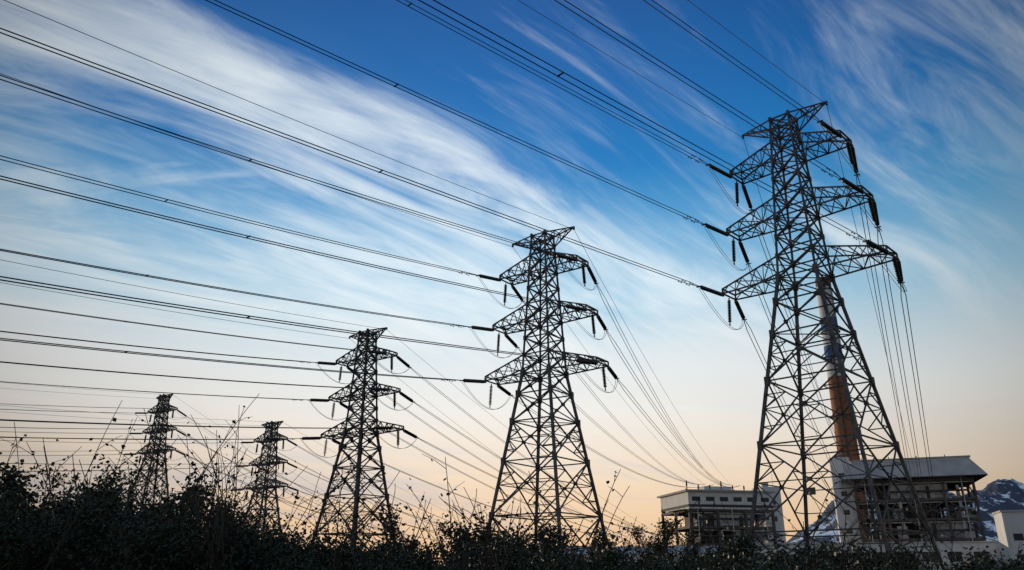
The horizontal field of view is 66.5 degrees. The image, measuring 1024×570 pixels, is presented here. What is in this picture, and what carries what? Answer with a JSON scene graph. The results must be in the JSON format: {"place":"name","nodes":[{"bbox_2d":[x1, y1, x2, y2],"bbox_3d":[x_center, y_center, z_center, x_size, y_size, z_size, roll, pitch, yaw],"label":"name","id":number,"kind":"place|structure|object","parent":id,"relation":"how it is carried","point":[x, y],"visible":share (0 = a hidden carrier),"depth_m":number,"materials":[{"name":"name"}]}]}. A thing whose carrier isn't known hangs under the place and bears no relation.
{"place":"outdoors","nodes":[
{"label":"outdoors","id":0,"kind":"place"},
{"bbox_2d":[125,394,177,512],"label":"pylon","id":1,"kind":"object","parent":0,"point":[162,404],"visible":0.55,"depth_m":248.70,"materials":[{"name":"grey"}]},
{"bbox_2d":[0,382,424,546],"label":"power lines","id":2,"kind":"object","parent":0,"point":[177,450],"visible":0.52,"depth_m":249.03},
{"bbox_2d":[0,405,513,543],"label":"power lines","id":3,"kind":"object","parent":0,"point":[290,464],"visible":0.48,"depth_m":218.08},
{"bbox_2d":[242,421,288,538],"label":"pylon","id":4,"kind":"object","parent":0,"point":[269,448],"visible":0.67,"depth_m":218.47,"materials":[{"name":"grey"}]},
{"bbox_2d":[313,327,404,554],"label":"pylon","id":5,"kind":"object","parent":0,"point":[350,397],"visible":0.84,"depth_m":133.52,"materials":[{"name":"grey"}]},
{"bbox_2d":[0,260,659,536],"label":"power lines","id":6,"kind":"object","parent":5,"relation":"attached to","point":[371,389],"visible":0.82,"depth_m":124.69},
{"bbox_2d":[0,0,1023,564],"label":"sky","id":7,"kind":"structure","parent":0,"point":[928,95],"materials":[{"name":"blue"}]},
{"bbox_2d":[484,226,609,560],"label":"pylon","id":8,"kind":"object","parent":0,"point":[519,392],"visible":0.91,"depth_m":93.33,"materials":[{"name":"grey"}]},
{"bbox_2d":[0,0,740,487],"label":"power lines","id":9,"kind":"object","parent":8,"relation":"attached to","point":[514,344],"visible":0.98,"depth_m":70.56,"materials":[{"name":"metal"}]},
{"bbox_2d":[721,101,945,569],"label":"pylon","id":10,"kind":"object","parent":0,"point":[798,344],"visible":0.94,"depth_m":75.22,"materials":[{"name":"grey"}]},
{"bbox_2d":[0,0,937,522],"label":"power lines","id":11,"kind":"object","parent":10,"relation":"attached to","point":[874,216],"visible":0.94,"depth_m":69.82,"materials":[{"name":"metal"}]},
{"bbox_2d":[786,478,1023,542],"bbox_3d":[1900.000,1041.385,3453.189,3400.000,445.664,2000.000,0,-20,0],"label":"mountains","id":12,"kind":"structure","parent":0,"point":[999,494],"depth_m":3236.69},
{"bbox_3d":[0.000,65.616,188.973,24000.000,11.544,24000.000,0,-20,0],"label":"ground","id":13,"kind":"structure","parent":0,"visible":0},
{"bbox_2d":[0,452,62,531],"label":"shrub","id":14,"kind":"object","parent":13,"relation":"on","point":[12,483],"visible":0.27,"depth_m":20.11,"materials":[{"name":"green plant"}]},
{"bbox_2d":[0,507,62,569],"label":"shrub","id":15,"kind":"object","parent":13,"relation":"on","point":[3,553],"visible":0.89,"depth_m":9.93,"materials":[{"name":"green plant"}]},
{"bbox_2d":[0,434,81,538],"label":"shoots","id":16,"kind":"object","parent":13,"relation":"on","point":[50,468],"visible":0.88,"depth_m":10.34,"materials":[{"name":"brown plant"}]},
{"bbox_2d":[5,453,86,539],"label":"twigs","id":17,"kind":"object","parent":13,"relation":"on","point":[47,493],"visible":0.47,"depth_m":11.02,"materials":[{"name":"brown plant"}]},
{"bbox_2d":[0,473,93,569],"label":"shrub","id":18,"kind":"object","parent":13,"relation":"on","point":[14,525],"visible":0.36,"depth_m":10.64,"materials":[{"name":"green plant"}]},
{"bbox_2d":[0,422,122,569],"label":"shoots","id":19,"kind":"object","parent":13,"relation":"on","point":[51,464],"visible":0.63,"depth_m":10.38,"materials":[{"name":"brown plant"}]},
{"bbox_2d":[0,473,155,569],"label":"shrub","id":20,"kind":"object","parent":13,"relation":"on","point":[43,559],"visible":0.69,"depth_m":10.59,"materials":[{"name":"green plant"}]},
{"bbox_2d":[23,474,144,569],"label":"shrub","id":21,"kind":"object","parent":13,"relation":"on","point":[119,499],"visible":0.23,"depth_m":11.36,"materials":[{"name":"green plant"}]},
{"bbox_2d":[29,462,155,567],"bbox_3d":[-8.136,5.351,15.359,2.810,3.642,2.234,-7,-21,18],"label":"shrub","id":22,"kind":"object","parent":13,"relation":"on","point":[64,475],"visible":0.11,"depth_m":15.68,"materials":[{"name":"green plant"}]},
{"bbox_2d":[8,438,183,551],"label":"twigs","id":23,"kind":"object","parent":13,"relation":"on","point":[91,439],"visible":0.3,"depth_m":12.38,"materials":[{"name":"brown plant"}]},
{"bbox_2d":[59,455,171,569],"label":"twigs","id":24,"kind":"object","parent":13,"relation":"on","point":[131,482],"visible":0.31,"depth_m":11.17,"materials":[{"name":"brown plant"}]},
{"bbox_2d":[53,454,178,568],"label":"shrub","id":25,"kind":"object","parent":13,"relation":"on","point":[121,484],"visible":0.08,"depth_m":15.62,"materials":[{"name":"green plant"}]},
{"bbox_2d":[65,501,221,569],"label":"shrub","id":26,"kind":"object","parent":13,"relation":"on","point":[145,565],"visible":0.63,"depth_m":9.73,"materials":[{"name":"green plant"}]},
{"bbox_2d":[45,401,258,569],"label":"shoots","id":27,"kind":"object","parent":13,"relation":"on","point":[66,529],"visible":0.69,"depth_m":10.30,"materials":[{"name":"brown plant"}]},
{"bbox_2d":[68,470,245,569],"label":"shrub","id":28,"kind":"object","parent":13,"relation":"on","point":[159,548],"visible":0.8,"depth_m":9.92,"materials":[{"name":"green plant"}]},
{"bbox_2d":[95,454,225,563],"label":"twigs","id":29,"kind":"object","parent":13,"relation":"on","point":[124,473],"visible":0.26,"depth_m":12.40,"materials":[{"name":"brown plant"}]},
{"bbox_2d":[73,481,257,569],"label":"shrub","id":30,"kind":"object","parent":13,"relation":"on","point":[177,525],"visible":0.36,"depth_m":10.04,"materials":[{"name":"green plant"}]},
{"bbox_2d":[125,471,217,530],"bbox_3d":[-9.437,7.510,21.950,2.632,4.178,3.635,0,-20,0],"label":"bush","id":31,"kind":"object","parent":13,"relation":"on","point":[179,497],"visible":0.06,"depth_m":21.48,"materials":[{"name":"green plant"}]},
{"bbox_2d":[100,417,249,534],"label":"shoots","id":32,"kind":"object","parent":13,"relation":"on","point":[162,484],"visible":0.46,"depth_m":12.71,"materials":[{"name":"brown plant"}]},
{"bbox_2d":[102,394,261,547],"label":"shoots","id":33,"kind":"object","parent":13,"relation":"on","point":[194,464],"visible":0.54,"depth_m":11.26,"materials":[{"name":"brown plant"}]},
{"bbox_2d":[115,409,274,552],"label":"twigs","id":34,"kind":"object","parent":13,"relation":"on","point":[142,420],"visible":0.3,"depth_m":12.09,"materials":[{"name":"brown plant"}]},
{"bbox_2d":[158,477,256,560],"bbox_3d":[-6.023,5.536,15.623,3.000,3.487,2.215,-14,-24,33],"label":"shrub","id":35,"kind":"object","parent":13,"relation":"on","point":[211,512],"visible":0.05,"depth_m":15.95,"materials":[{"name":"green plant"}]},
{"bbox_2d":[137,425,287,568],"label":"twigs","id":36,"kind":"object","parent":13,"relation":"on","point":[201,502],"visible":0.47,"depth_m":10.82,"materials":[{"name":"brown plant"}]},
{"bbox_2d":[166,527,260,569],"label":"shrub","id":37,"kind":"object","parent":13,"relation":"on","point":[220,554],"visible":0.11,"depth_m":10.68,"materials":[{"name":"green plant"}]},
{"bbox_2d":[162,415,296,560],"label":"twigs","id":38,"kind":"object","parent":13,"relation":"on","point":[212,461],"visible":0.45,"depth_m":11.11,"materials":[{"name":"brown plant"}]},
{"bbox_2d":[168,408,304,545],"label":"twigs","id":39,"kind":"object","parent":13,"relation":"on","point":[239,493],"visible":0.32,"depth_m":12.73,"materials":[{"name":"brown plant"}]},
{"bbox_2d":[158,498,328,569],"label":"shrub","id":40,"kind":"object","parent":13,"relation":"on","point":[252,545],"visible":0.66,"depth_m":10.67,"materials":[{"name":"green plant"}]},
{"bbox_2d":[173,465,325,565],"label":"shoots","id":41,"kind":"object","parent":13,"relation":"on","point":[255,472],"visible":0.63,"depth_m":11.12,"materials":[{"name":"brown plant"}]},
{"bbox_2d":[176,444,335,569],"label":"twigs","id":42,"kind":"object","parent":13,"relation":"on","point":[210,551],"visible":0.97,"depth_m":10.00,"materials":[{"name":"brown plant"}]},
{"bbox_2d":[233,539,330,569],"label":"shrub","id":43,"kind":"object","parent":13,"relation":"on","point":[260,552],"visible":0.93,"depth_m":10.31,"materials":[{"name":"green plant"}]},
{"bbox_2d":[215,511,357,569],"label":"shrub","id":44,"kind":"object","parent":13,"relation":"on","point":[249,541],"visible":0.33,"depth_m":11.03,"materials":[{"name":"green plant"}]},
{"bbox_2d":[228,441,360,568],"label":"shoots","id":45,"kind":"object","parent":13,"relation":"on","point":[338,487],"visible":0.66,"depth_m":12.98,"materials":[{"name":"brown plant"}]},
{"bbox_2d":[249,513,356,568],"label":"shrub","id":46,"kind":"object","parent":13,"relation":"on","point":[280,537],"visible":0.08,"depth_m":15.01,"materials":[{"name":"green plant"}]},
{"bbox_2d":[266,541,354,569],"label":"shrub","id":47,"kind":"object","parent":13,"relation":"on","point":[285,567],"visible":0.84,"depth_m":10.49,"materials":[{"name":"green plant"}]},
{"bbox_2d":[266,513,365,569],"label":"shoots","id":48,"kind":"object","parent":13,"relation":"on","point":[327,539],"visible":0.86,"depth_m":10.58,"materials":[{"name":"brown plant"}]},
{"bbox_2d":[280,521,369,569],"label":"shrub","id":49,"kind":"object","parent":13,"relation":"on","point":[324,551],"visible":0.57,"depth_m":12.28,"materials":[{"name":"green plant"}]},
{"bbox_2d":[302,471,409,569],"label":"twigs","id":50,"kind":"object","parent":13,"relation":"on","point":[337,548],"visible":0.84,"depth_m":11.19,"materials":[{"name":"brown plant"}]},
{"bbox_2d":[274,490,496,569],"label":"shoots","id":51,"kind":"object","parent":13,"relation":"on","point":[372,551],"visible":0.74,"depth_m":11.44,"materials":[{"name":"brown plant"}]},
{"bbox_2d":[358,534,423,569],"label":"shrub","id":52,"kind":"object","parent":13,"relation":"on","point":[378,558],"visible":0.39,"depth_m":14.50,"materials":[{"name":"green plant"}]},
{"bbox_2d":[334,478,450,569],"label":"twigs","id":53,"kind":"object","parent":13,"relation":"on","point":[397,552],"visible":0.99,"depth_m":10.09,"materials":[{"name":"brown plant"}]},
{"bbox_2d":[372,503,424,565],"bbox_3d":[-4.188,9.986,28.449,1.868,4.030,2.028,7,-21,-18],"label":"bush","id":54,"kind":"object","parent":13,"relation":"on","point":[388,514],"visible":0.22,"depth_m":28.86,"materials":[{"name":"green plant"}]},
{"bbox_2d":[353,536,453,569],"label":"shrub","id":55,"kind":"object","parent":13,"relation":"on","point":[426,567],"visible":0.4,"depth_m":15.95,"materials":[{"name":"green plant"}]},
{"bbox_2d":[360,541,449,569],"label":"shrub","id":56,"kind":"object","parent":13,"relation":"on","point":[416,563],"visible":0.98,"depth_m":9.88,"materials":[{"name":"green plant"}]},
{"bbox_2d":[380,529,435,564],"bbox_3d":[-3.585,9.725,26.241,2.312,2.993,2.201,-9,-22,23],"label":"shrub","id":57,"kind":"object","parent":13,"relation":"on","point":[397,536],"visible":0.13,"depth_m":26.21,"materials":[{"name":"green plant"}]},
{"bbox_2d":[378,535,466,569],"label":"shrub","id":58,"kind":"object","parent":13,"relation":"on","point":[409,567],"visible":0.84,"depth_m":11.14,"materials":[{"name":"green plant"}]},
{"bbox_2d":[328,466,528,569],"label":"shoots","id":59,"kind":"object","parent":13,"relation":"on","point":[473,515],"visible":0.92,"depth_m":10.16,"materials":[{"name":"brown plant"}]},
{"bbox_2d":[404,492,488,569],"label":"shoots","id":60,"kind":"object","parent":13,"relation":"on","point":[427,549],"visible":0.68,"depth_m":11.89,"materials":[{"name":"brown plant"}]},
{"bbox_2d":[406,454,519,569],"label":"shoots","id":61,"kind":"object","parent":13,"relation":"on","point":[441,537],"visible":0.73,"depth_m":10.82,"materials":[{"name":"brown plant"}]},
{"bbox_2d":[432,513,494,557],"bbox_3d":[-1.872,11.231,31.598,2.671,3.896,2.064,0,-20,0],"label":"bush","id":62,"kind":"object","parent":13,"relation":"on","point":[448,528],"visible":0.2,"depth_m":31.73,"materials":[{"name":"green plant"}]},
{"bbox_2d":[383,499,558,569],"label":"twigs","id":63,"kind":"object","parent":13,"relation":"on","point":[483,537],"visible":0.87,"depth_m":11.34,"materials":[{"name":"brown plant"}]},
{"bbox_2d":[438,522,522,567],"bbox_3d":[-0.643,6.287,16.282,1.811,2.533,1.789,0,-20,0],"label":"shrub","id":64,"kind":"object","parent":13,"relation":"on","point":[455,540],"visible":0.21,"depth_m":16.35,"materials":[{"name":"green plant"}]},
{"bbox_2d":[459,517,524,549],"bbox_3d":[-0.605,9.377,25.841,2.417,3.378,3.081,0,-20,0],"label":"bush","id":65,"kind":"object","parent":13,"relation":"on","point":[488,533],"visible":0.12,"depth_m":26.32,"materials":[{"name":"green plant"}]},
{"bbox_2d":[437,522,553,569],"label":"shrub","id":66,"kind":"object","parent":13,"relation":"on","point":[514,561],"visible":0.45,"depth_m":12.65,"materials":[{"name":"green plant"}]},
{"bbox_2d":[438,472,573,569],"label":"twigs","id":67,"kind":"object","parent":13,"relation":"on","point":[475,552],"visible":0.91,"depth_m":11.35,"materials":[{"name":"brown plant"}]},
{"bbox_2d":[456,521,572,569],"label":"shrub","id":68,"kind":"object","parent":13,"relation":"on","point":[538,552],"visible":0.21,"depth_m":14.05,"materials":[{"name":"green plant"}]},
{"bbox_2d":[504,524,586,569],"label":"shrub","id":69,"kind":"object","parent":13,"relation":"on","point":[557,563],"visible":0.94,"depth_m":10.58,"materials":[{"name":"green plant"}]},
{"bbox_2d":[532,518,580,557],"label":"bush","id":70,"kind":"object","parent":13,"relation":"on","point":[553,528],"visible":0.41,"depth_m":38.26,"materials":[{"name":"green plant"}]},
{"bbox_2d":[482,469,630,569],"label":"shoots","id":71,"kind":"object","parent":13,"relation":"on","point":[594,535],"visible":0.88,"depth_m":11.41,"materials":[{"name":"brown plant"}]},
{"bbox_2d":[538,528,611,569],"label":"shrub","id":72,"kind":"object","parent":13,"relation":"on","point":[591,557],"visible":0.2,"depth_m":24.35,"materials":[{"name":"green plant"}]},
{"bbox_2d":[444,501,707,569],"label":"shoots","id":73,"kind":"object","parent":13,"relation":"on","point":[685,534],"visible":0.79,"depth_m":11.88,"materials":[{"name":"brown plant"}]},
{"bbox_2d":[524,486,628,569],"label":"shoots","id":74,"kind":"object","parent":13,"relation":"on","point":[600,565],"visible":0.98,"depth_m":10.07,"materials":[{"name":"brown plant"}]},
{"bbox_2d":[484,501,697,569],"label":"shoots","id":75,"kind":"object","parent":13,"relation":"on","point":[663,522],"visible":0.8,"depth_m":11.78,"materials":[{"name":"brown plant"}]},
{"bbox_2d":[580,520,624,568],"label":"bush","id":76,"kind":"object","parent":13,"relation":"on","point":[607,542],"visible":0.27,"depth_m":41.09,"materials":[{"name":"green plant"}]},
{"bbox_2d":[537,500,670,569],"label":"twigs","id":77,"kind":"object","parent":13,"relation":"on","point":[582,546],"visible":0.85,"depth_m":11.22,"materials":[{"name":"brown plant"}]},
{"bbox_2d":[589,543,637,569],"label":"shrub","id":78,"kind":"object","parent":13,"relation":"on","point":[613,551],"visible":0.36,"depth_m":27.86,"materials":[{"name":"green plant"}]},
{"bbox_2d":[621,523,656,552],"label":"bush","id":79,"kind":"object","parent":13,"relation":"on","point":[634,532],"visible":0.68,"depth_m":65.82,"materials":[{"name":"green plant"}]},
{"bbox_2d":[552,546,727,568],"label":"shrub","id":80,"kind":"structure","parent":13,"relation":"on","point":[638,555],"depth_m":189.83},
{"bbox_2d":[599,548,692,569],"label":"shrub","id":81,"kind":"object","parent":13,"relation":"on","point":[650,553],"visible":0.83,"depth_m":11.83,"materials":[{"name":"green plant"}]},
{"bbox_2d":[603,544,698,569],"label":"shrub","id":82,"kind":"object","parent":13,"relation":"on","point":[621,558],"visible":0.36,"depth_m":21.79,"materials":[{"name":"green plant"}]},
{"bbox_2d":[643,515,683,565],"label":"bush","id":83,"kind":"object","parent":13,"relation":"on","point":[663,540],"visible":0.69,"depth_m":57.03,"materials":[{"name":"green plant"}]},
{"bbox_2d":[639,548,731,569],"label":"shrub","id":84,"kind":"object","parent":13,"relation":"on","point":[711,564],"visible":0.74,"depth_m":12.40,"materials":[{"name":"green plant"}]},
{"bbox_2d":[653,500,725,569],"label":"shoots","id":85,"kind":"object","parent":13,"relation":"on","point":[710,538],"visible":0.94,"depth_m":11.72,"materials":[{"name":"brown plant"}]},
{"bbox_2d":[675,530,708,562],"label":"bush","id":86,"kind":"object","parent":13,"relation":"on","point":[696,544],"visible":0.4,"depth_m":61.86,"materials":[{"name":"green plant"}]},
{"bbox_2d":[664,539,739,569],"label":"shrub","id":87,"kind":"object","parent":13,"relation":"on","point":[715,561],"visible":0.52,"depth_m":13.96,"materials":[{"name":"green plant"}]},
{"bbox_2d":[657,472,785,565],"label":"building","id":88,"kind":"structure","parent":13,"relation":"on","point":[737,505],"depth_m":238.44,"materials":[{"name":"concrete"}]},
{"bbox_2d":[683,545,792,569],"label":"shrub","id":89,"kind":"object","parent":13,"relation":"on","point":[743,557],"visible":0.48,"depth_m":14.90,"materials":[{"name":"green plant"}]},
{"bbox_2d":[717,531,762,569],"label":"bush","id":90,"kind":"object","parent":13,"relation":"on","point":[743,543],"visible":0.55,"depth_m":33.81,"materials":[{"name":"green plant"}]},
{"bbox_2d":[696,487,884,569],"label":"shoots","id":91,"kind":"object","parent":13,"relation":"on","point":[805,529],"visible":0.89,"depth_m":12.17,"materials":[{"name":"brown plant"}]},
{"bbox_2d":[708,481,875,569],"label":"shoots","id":92,"kind":"object","parent":13,"relation":"on","point":[819,516],"visible":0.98,"depth_m":10.07,"materials":[{"name":"brown plant"}]},
{"bbox_2d":[757,533,832,568],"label":"bush","id":93,"kind":"object","parent":13,"relation":"on","point":[799,554],"visible":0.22,"depth_m":27.80,"materials":[{"name":"green plant"}]},
{"bbox_2d":[758,546,848,569],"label":"shrub","id":94,"kind":"object","parent":13,"relation":"on","point":[810,565],"visible":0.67,"depth_m":14.63,"materials":[{"name":"green plant"}]},
{"bbox_2d":[782,535,835,569],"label":"bush","id":95,"kind":"object","parent":13,"relation":"on","point":[825,548],"visible":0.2,"depth_m":37.94,"materials":[{"name":"green plant"}]},
{"bbox_2d":[784,503,870,569],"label":"twigs","id":96,"kind":"object","parent":13,"relation":"on","point":[804,559],"visible":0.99,"depth_m":10.33,"materials":[{"name":"brown plant"}]},
{"bbox_2d":[815,276,870,538],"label":"chimney","id":97,"kind":"object","parent":13,"relation":"on","point":[839,429],"visible":0.26,"depth_m":314.42,"materials":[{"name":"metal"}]},
{"bbox_2d":[806,550,890,569],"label":"shrub","id":98,"kind":"object","parent":13,"relation":"on","point":[869,566],"visible":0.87,"depth_m":11.13,"materials":[{"name":"green plant"}]},
{"bbox_2d":[821,537,883,569],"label":"bush","id":99,"kind":"object","parent":13,"relation":"on","point":[837,557],"visible":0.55,"depth_m":32.15,"materials":[{"name":"green plant"}]},
{"bbox_2d":[798,478,926,569],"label":"twigs","id":100,"kind":"object","parent":13,"relation":"on","point":[889,544],"visible":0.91,"depth_m":11.24,"materials":[{"name":"brown plant"}]},
{"bbox_2d":[752,541,1002,569],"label":"wall","id":101,"kind":"structure","parent":13,"relation":"on","point":[958,546],"depth_m":212.99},
{"bbox_2d":[826,494,972,569],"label":"twigs","id":102,"kind":"object","parent":13,"relation":"on","point":[870,548],"visible":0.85,"depth_m":11.31,"materials":[{"name":"brown plant"}]},
{"bbox_2d":[875,538,926,569],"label":"bush","id":103,"kind":"object","parent":13,"relation":"on","point":[899,554],"visible":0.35,"depth_m":35.97,"materials":[{"name":"green plant"}]},
{"bbox_2d":[879,555,934,569],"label":"shrub","id":104,"kind":"object","parent":13,"relation":"on","point":[914,568],"visible":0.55,"depth_m":26.46,"materials":[{"name":"green plant"}]},
{"bbox_2d":[829,454,987,541],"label":"industrial building","id":105,"kind":"structure","parent":13,"relation":"on","point":[952,473],"depth_m":241.36,"materials":[{"name":"metal"}]},
{"bbox_2d":[891,509,979,569],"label":"shoots","id":106,"kind":"object","parent":13,"relation":"on","point":[974,511],"visible":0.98,"depth_m":11.67,"materials":[{"name":"brown plant"}]},
{"bbox_2d":[932,548,1022,569],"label":"shrub","id":107,"kind":"object","parent":13,"relation":"on","point":[981,564],"visible":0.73,"depth_m":16.03,"materials":[{"name":"green plant"}]},
{"bbox_2d":[957,540,1006,569],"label":"bush","id":108,"kind":"object","parent":13,"relation":"on","point":[987,558],"visible":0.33,"depth_m":30.28,"materials":[{"name":"green plant"}]},
{"bbox_2d":[992,510,1023,565],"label":"annex","id":109,"kind":"object","parent":13,"relation":"on","point":[1009,524],"visible":0.86,"depth_m":200.55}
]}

